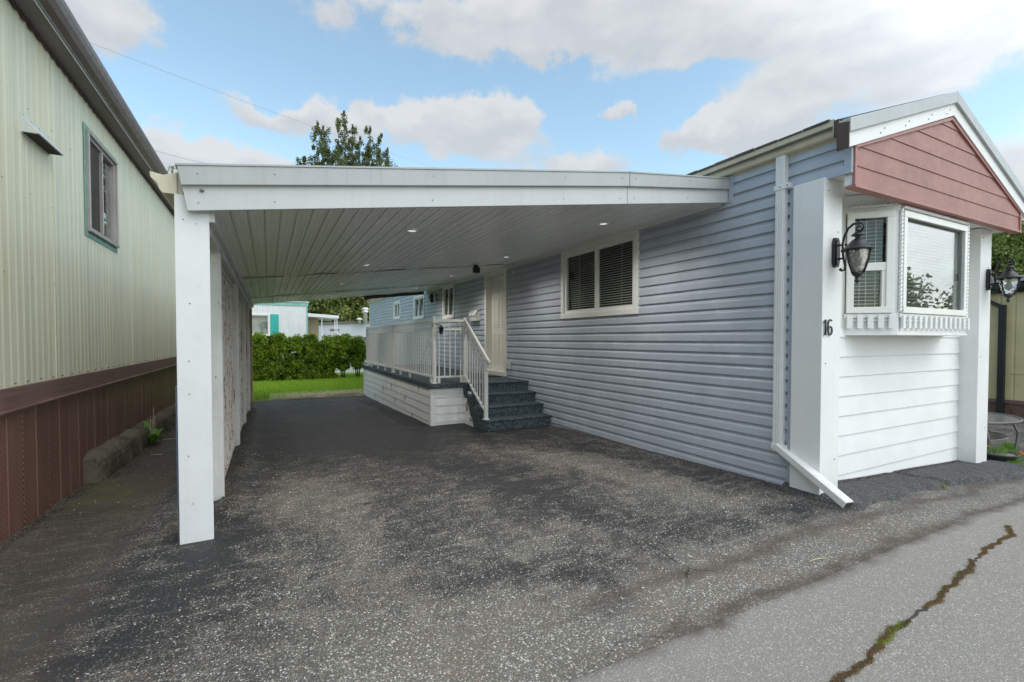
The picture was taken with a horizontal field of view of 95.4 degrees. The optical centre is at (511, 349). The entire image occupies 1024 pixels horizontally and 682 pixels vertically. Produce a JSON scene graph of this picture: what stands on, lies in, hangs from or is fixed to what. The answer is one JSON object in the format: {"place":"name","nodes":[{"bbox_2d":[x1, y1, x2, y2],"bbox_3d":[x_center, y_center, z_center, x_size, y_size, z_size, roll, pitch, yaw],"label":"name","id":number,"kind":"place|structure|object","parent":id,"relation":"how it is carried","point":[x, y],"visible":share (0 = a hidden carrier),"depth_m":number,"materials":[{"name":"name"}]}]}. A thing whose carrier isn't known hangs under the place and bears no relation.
{"place":"outdoors","nodes":[
{"label":"outdoors","id":0,"kind":"place"},
{"bbox_2d":[253,372,365,401],"bbox_3d":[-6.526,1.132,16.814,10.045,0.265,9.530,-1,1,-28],"label":"grass","id":1,"kind":"structure","parent":0,"point":[309,384],"depth_m":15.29,"materials":[{"name":"green plant"}]},
{"bbox_2d":[252,332,272,381],"bbox_3d":[-9.666,0.302,18.006,1.036,2.049,0.903,-1,1,-28],"label":"cedar shrub","id":2,"kind":"object","parent":1,"relation":"on","point":[260,348],"visible":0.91,"depth_m":17.84,"materials":[{"name":"green plant"}]},
{"bbox_2d":[265,331,291,380],"bbox_3d":[-9.164,0.260,18.268,0.948,2.006,0.958,1,1,22],"label":"cedar shrub","id":3,"kind":"object","parent":1,"relation":"on","point":[277,368],"visible":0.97,"depth_m":18.10,"materials":[{"name":"green plant"}]},
{"bbox_2d":[283,334,307,379],"bbox_3d":[-8.667,0.308,18.627,0.956,1.931,0.922,-1,1,-28],"label":"cedar shrub","id":4,"kind":"object","parent":1,"relation":"on","point":[294,370],"visible":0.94,"depth_m":18.44,"materials":[{"name":"green plant"}]},
{"bbox_2d":[299,333,324,379],"bbox_3d":[-8.116,0.315,18.874,0.946,2.018,0.912,0,1,18],"label":"cedar shrub","id":5,"kind":"object","parent":1,"relation":"on","point":[311,345],"visible":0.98,"depth_m":18.67,"materials":[{"name":"green plant"}]},
{"bbox_2d":[316,334,338,378],"bbox_3d":[-7.607,0.271,19.204,1.050,1.883,0.898,-1,1,-28],"label":"cedar shrub","id":6,"kind":"object","parent":1,"relation":"on","point":[328,346],"visible":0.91,"depth_m":19.02,"materials":[{"name":"green plant"}]},
{"bbox_2d":[331,333,353,377],"bbox_3d":[-7.074,0.237,19.442,0.903,1.919,0.913,-1,1,-28],"label":"cedar shrub","id":7,"kind":"object","parent":1,"relation":"on","point":[343,348],"visible":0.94,"depth_m":19.27,"materials":[{"name":"green plant"}]},
{"bbox_2d":[333,334,365,372],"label":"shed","id":8,"kind":"structure","parent":1,"relation":"on","point":[351,369],"depth_m":22.95,"materials":[{"name":"white"}]},
{"bbox_2d":[349,335,365,376],"bbox_3d":[-6.547,0.271,19.768,0.852,1.847,0.765,0,1,-7],"label":"cedar shrub","id":9,"kind":"object","parent":1,"relation":"on","point":[358,355],"visible":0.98,"depth_m":19.60,"materials":[{"name":"green plant"}]},
{"bbox_2d":[0,396,954,681],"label":"driveway","id":10,"kind":"structure","parent":0,"point":[456,552],"depth_m":2.79,"materials":[{"name":"grey asphalt"}]},
{"bbox_2d":[83,403,175,483],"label":"concrete kerb","id":11,"kind":"structure","parent":10,"relation":"on","point":[106,459],"depth_m":5.08,"materials":[{"name":"grey concrete"}]},
{"bbox_2d":[9,407,259,541],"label":"loose gravel","id":12,"kind":"structure","parent":10,"relation":"on","point":[113,476],"depth_m":4.52,"materials":[{"name":"grey gravel"}]},
{"bbox_2d":[143,406,163,444],"bbox_3d":[-4.791,1.002,6.125,0.369,0.518,0.452,-1,2,-42],"label":"weed","id":13,"kind":"object","parent":10,"relation":"on","point":[154,436],"visible":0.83,"depth_m":6.16,"materials":[{"name":"green plant"}]},
{"bbox_2d":[150,163,730,544],"bbox_3d":[-2.214,-0.190,7.857,4.645,3.142,9.880,-1,1,-28],"label":"carport","id":14,"kind":"object","parent":10,"relation":"on","point":[248,237],"visible":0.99,"depth_m":3.85,"materials":[{"name":"metal"}]},
{"bbox_2d":[473,265,479,272],"bbox_3d":[-0.600,-1.346,7.750,0.110,0.138,0.100,-1,1,-28],"label":"security light","id":15,"kind":"object","parent":14,"relation":"attached to","point":[476,268],"visible":1,"depth_m":7.71,"materials":[{"name":"black plastic"}]},
{"bbox_2d":[363,316,550,431],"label":"deck","id":16,"kind":"structure","parent":10,"relation":"on","point":[428,393],"depth_m":7.73,"materials":[{"name":"white paint"}]},
{"bbox_2d":[432,323,443,334],"bbox_3d":[-1.185,-0.342,7.461,0.216,0.190,0.095,-1,1,-28],"label":"clip lamp","id":17,"kind":"object","parent":16,"relation":"hanging from","point":[441,327],"visible":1,"depth_m":7.46,"materials":[{"name":"black metal"}]},
{"bbox_2d":[456,373,500,377],"bbox_3d":[-0.668,0.495,9.088,0.630,0.017,0.800,-1,1,-28],"label":"door mat","id":18,"kind":"object","parent":16,"relation":"on","point":[490,375],"depth_m":8.94,"materials":[{"name":"black plastic"}]},
{"bbox_2d":[547,425,959,486],"bbox_3d":[2.307,1.190,5.338,2.317,0.142,4.984,-3,3,-63],"label":"dirt line","id":19,"kind":"object","parent":10,"relation":"on","point":[751,478],"visible":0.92,"depth_m":4.87,"materials":[{"name":"black soil"}]},
{"bbox_2d":[74,446,882,598],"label":"fallen petals","id":20,"kind":"object","parent":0,"point":[558,555],"visible":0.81,"depth_m":3.64,"materials":[{"name":"plant"}]},
{"bbox_2d":[64,0,1023,248],"label":"sky","id":21,"kind":"structure","parent":0,"point":[683,87],"materials":[{"name":"blue"}]},
{"bbox_2d":[568,500,1023,681],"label":"road","id":22,"kind":"structure","parent":0,"point":[827,627],"depth_m":2.11,"materials":[{"name":"grey asphalt"}]},
{"bbox_2d":[874,619,905,645],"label":"crack grass","id":23,"kind":"structure","parent":22,"relation":"on","point":[890,633],"depth_m":2.06,"materials":[{"name":"green plant"}]},
{"bbox_2d":[830,525,1010,681],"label":"road crack","id":24,"kind":"object","parent":22,"relation":"on","point":[917,611],"visible":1,"depth_m":2.19,"materials":[{"name":"green plant"}]},
{"bbox_2d":[831,525,1016,681],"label":"crack grass","id":25,"kind":"structure","parent":22,"relation":"on","point":[961,573],"depth_m":2.27,"materials":[{"name":"green plant"}]},
{"bbox_2d":[779,460,1023,510],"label":"asphalt apron","id":26,"kind":"object","parent":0,"point":[862,494],"visible":0.54,"depth_m":4.34,"materials":[{"name":"grey asphalt"}]},
{"bbox_2d":[878,421,1023,521],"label":"front pavement","id":27,"kind":"structure","parent":0,"point":[951,503],"depth_m":3.98,"materials":[{"name":"concrete"}]},
{"bbox_2d":[987,443,1019,462],"bbox_3d":[5.811,1.227,5.576,0.370,0.226,0.370,-1,1,-28],"label":"planter","id":28,"kind":"object","parent":27,"relation":"on","point":[1001,455],"visible":0.8,"depth_m":5.51,"materials":[{"name":"plastic"}]},
{"bbox_2d":[987,412,1023,450],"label":"patio table","id":29,"kind":"object","parent":27,"relation":"on","point":[993,418],"visible":0.39,"depth_m":6.10,"materials":[{"name":"grey metal"}]},
{"bbox_2d":[999,440,1023,464],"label":"weed strip","id":30,"kind":"object","parent":27,"relation":"on","point":[1011,445],"visible":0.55,"depth_m":6.14,"materials":[{"name":"green plant"}]},
{"bbox_3d":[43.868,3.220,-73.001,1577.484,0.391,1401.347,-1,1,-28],"label":"ground","id":31,"kind":"structure","parent":0,"visible":0},
{"bbox_2d":[0,0,176,543],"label":"neighbour home","id":32,"kind":"object","parent":31,"relation":"on","point":[88,354],"visible":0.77,"depth_m":4.05,"materials":[{"name":"beige metal"}]},
{"bbox_2d":[83,121,119,252],"bbox_3d":[-4.502,-1.652,4.847,0.430,1.080,1.070,-1,1,-28],"label":"window","id":33,"kind":"structure","parent":32,"relation":"in","point":[101,201],"depth_m":4.91,"materials":[{"name":"metal"}]},
{"bbox_2d":[92,43,435,167],"bbox_3d":[-3.308,-4.395,10.530,0.071,2.902,11.350,0,1,17],"label":"overhead wire","id":34,"kind":"object","parent":32,"relation":"attached to","point":[236,98],"visible":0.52,"depth_m":7.07,"materials":[{"name":"rubber"}]},
{"bbox_2d":[252,301,308,372],"bbox_3d":[-14.005,-0.482,23.106,6.710,3.500,8.060,-1,1,-28],"label":"home","id":35,"kind":"object","parent":31,"relation":"on","point":[288,319],"visible":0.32,"depth_m":20.60,"materials":[{"name":"white metal"}]},
{"bbox_2d":[252,314,269,335],"bbox_3d":[-11.089,-1.085,20.182,1.080,0.960,0.160,-1,1,-28],"label":"window","id":36,"kind":"structure","parent":35,"relation":"in","point":[260,322],"depth_m":20.33,"materials":[{"name":"white glass"}]},
{"bbox_2d":[274,289,368,322],"bbox_3d":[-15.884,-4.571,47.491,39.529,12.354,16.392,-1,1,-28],"label":"tree","id":37,"kind":"object","parent":31,"relation":"on","point":[342,309],"depth_m":40.38,"materials":[{"name":"green plant"}]},
{"bbox_2d":[308,313,338,340],"bbox_3d":[-10.690,-0.338,25.499,1.700,3.100,4.900,-1,1,-28],"label":"annex","id":38,"kind":"object","parent":31,"relation":"on","point":[313,323],"visible":0.3,"depth_m":23.91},
{"bbox_2d":[319,307,368,340],"bbox_3d":[-9.989,-1.070,37.302,11.300,4.020,8.610,-1,1,-28],"label":"grey home","id":39,"kind":"object","parent":31,"relation":"on","point":[355,328],"visible":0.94,"depth_m":32.31,"materials":[{"name":"white"}]},
{"bbox_2d":[296,110,397,166],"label":"cottonwood tree","id":40,"kind":"object","parent":31,"relation":"on","point":[323,150],"visible":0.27,"depth_m":41.80,"materials":[{"name":"green plant"}]},
{"bbox_2d":[367,91,1023,507],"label":"mobile home","id":41,"kind":"object","parent":31,"relation":"on","point":[747,329],"visible":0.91,"depth_m":4.59,"materials":[{"name":"blue plastic"}]},
{"bbox_2d":[393,301,400,319],"bbox_3d":[-3.822,-1.383,16.386,0.490,0.610,0.930,-1,1,-28],"label":"window","id":42,"kind":"structure","parent":41,"relation":"in","point":[396,305],"depth_m":16.44,"materials":[{"name":"white glass"}]},
{"bbox_2d":[413,294,424,319],"bbox_3d":[-2.586,-1.273,14.027,0.490,0.700,1.100,-1,1,-28],"label":"window","id":43,"kind":"structure","parent":41,"relation":"in","point":[418,301],"depth_m":14.33,"materials":[{"name":"white glass"}]},
{"bbox_2d":[429,292,436,302],"bbox_3d":[-2.105,-1.394,12.390,0.215,0.296,0.130,-1,1,-28],"label":"coach light","id":44,"kind":"object","parent":41,"relation":"attached to","point":[431,295],"visible":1,"depth_m":12.34,"materials":[{"name":"black metal"}]},
{"bbox_2d":[442,284,454,318],"bbox_3d":[-1.389,-1.208,11.739,0.490,0.855,0.845,-1,1,-28],"label":"window","id":45,"kind":"structure","parent":41,"relation":"in","point":[448,295],"depth_m":11.93,"materials":[{"name":"white glass"}]},
{"bbox_2d":[468,309,479,324],"bbox_3d":[-0.813,-0.702,10.029,0.129,0.348,0.380,-1,1,-28],"label":"mailbox","id":46,"kind":"object","parent":41,"relation":"attached to","point":[474,315],"visible":1,"depth_m":9.90,"materials":[{"name":"metal"}]},
{"bbox_2d":[492,275,503,370],"bbox_3d":[-0.209,-0.540,9.307,0.048,1.910,0.835,-1,1,-28],"label":"door","id":47,"kind":"structure","parent":41,"relation":"in","point":[497,282],"depth_m":9.40,"materials":[{"name":"metal"}]},
{"bbox_2d":[560,230,639,318],"bbox_3d":[1.350,-0.978,6.509,0.490,1.035,1.680,-1,1,-28],"label":"window","id":48,"kind":"structure","parent":41,"relation":"in","point":[600,278],"depth_m":6.67,"materials":[{"name":"white glass"}]},
{"bbox_2d":[832,222,874,283],"bbox_3d":[2.697,-0.762,3.682,0.222,0.484,0.282,-1,1,-28],"label":"wall lantern","id":49,"kind":"object","parent":41,"relation":"attached to","point":[857,249],"depth_m":3.63,"materials":[{"name":"black metal"}]},
{"bbox_2d":[843,195,969,335],"bbox_3d":[3.787,-0.767,4.739,1.999,1.245,0.884,-1,1,-28],"label":"bay window","id":50,"kind":"structure","parent":41,"relation":"in","point":[914,282],"depth_m":4.29,"materials":[{"name":"white paint"}]},
{"bbox_2d":[986,258,1022,302],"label":"wall lantern","id":51,"kind":"object","parent":41,"relation":"attached to","point":[1009,278],"depth_m":5.04,"materials":[{"name":"black metal"}]},
{"bbox_2d":[991,257,1002,276],"bbox_3d":[25.892,-2.773,27.562,7.003,8.878,7.367,-1,1,-28],"label":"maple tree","id":52,"kind":"object","parent":31,"relation":"on","point":[998,269],"depth_m":25.20,"materials":[{"name":"green plant"}]},
{"bbox_2d":[988,274,1023,418],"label":"yellow home","id":53,"kind":"object","parent":31,"relation":"on","point":[1006,370],"visible":0.09,"depth_m":9.24,"materials":[{"name":"metal"}]},
{"bbox_2d":[991,218,1023,275],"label":"spruce tree","id":54,"kind":"object","parent":31,"relation":"on","point":[1005,245],"visible":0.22,"depth_m":23.84,"materials":[{"name":"green plant"}]}
]}

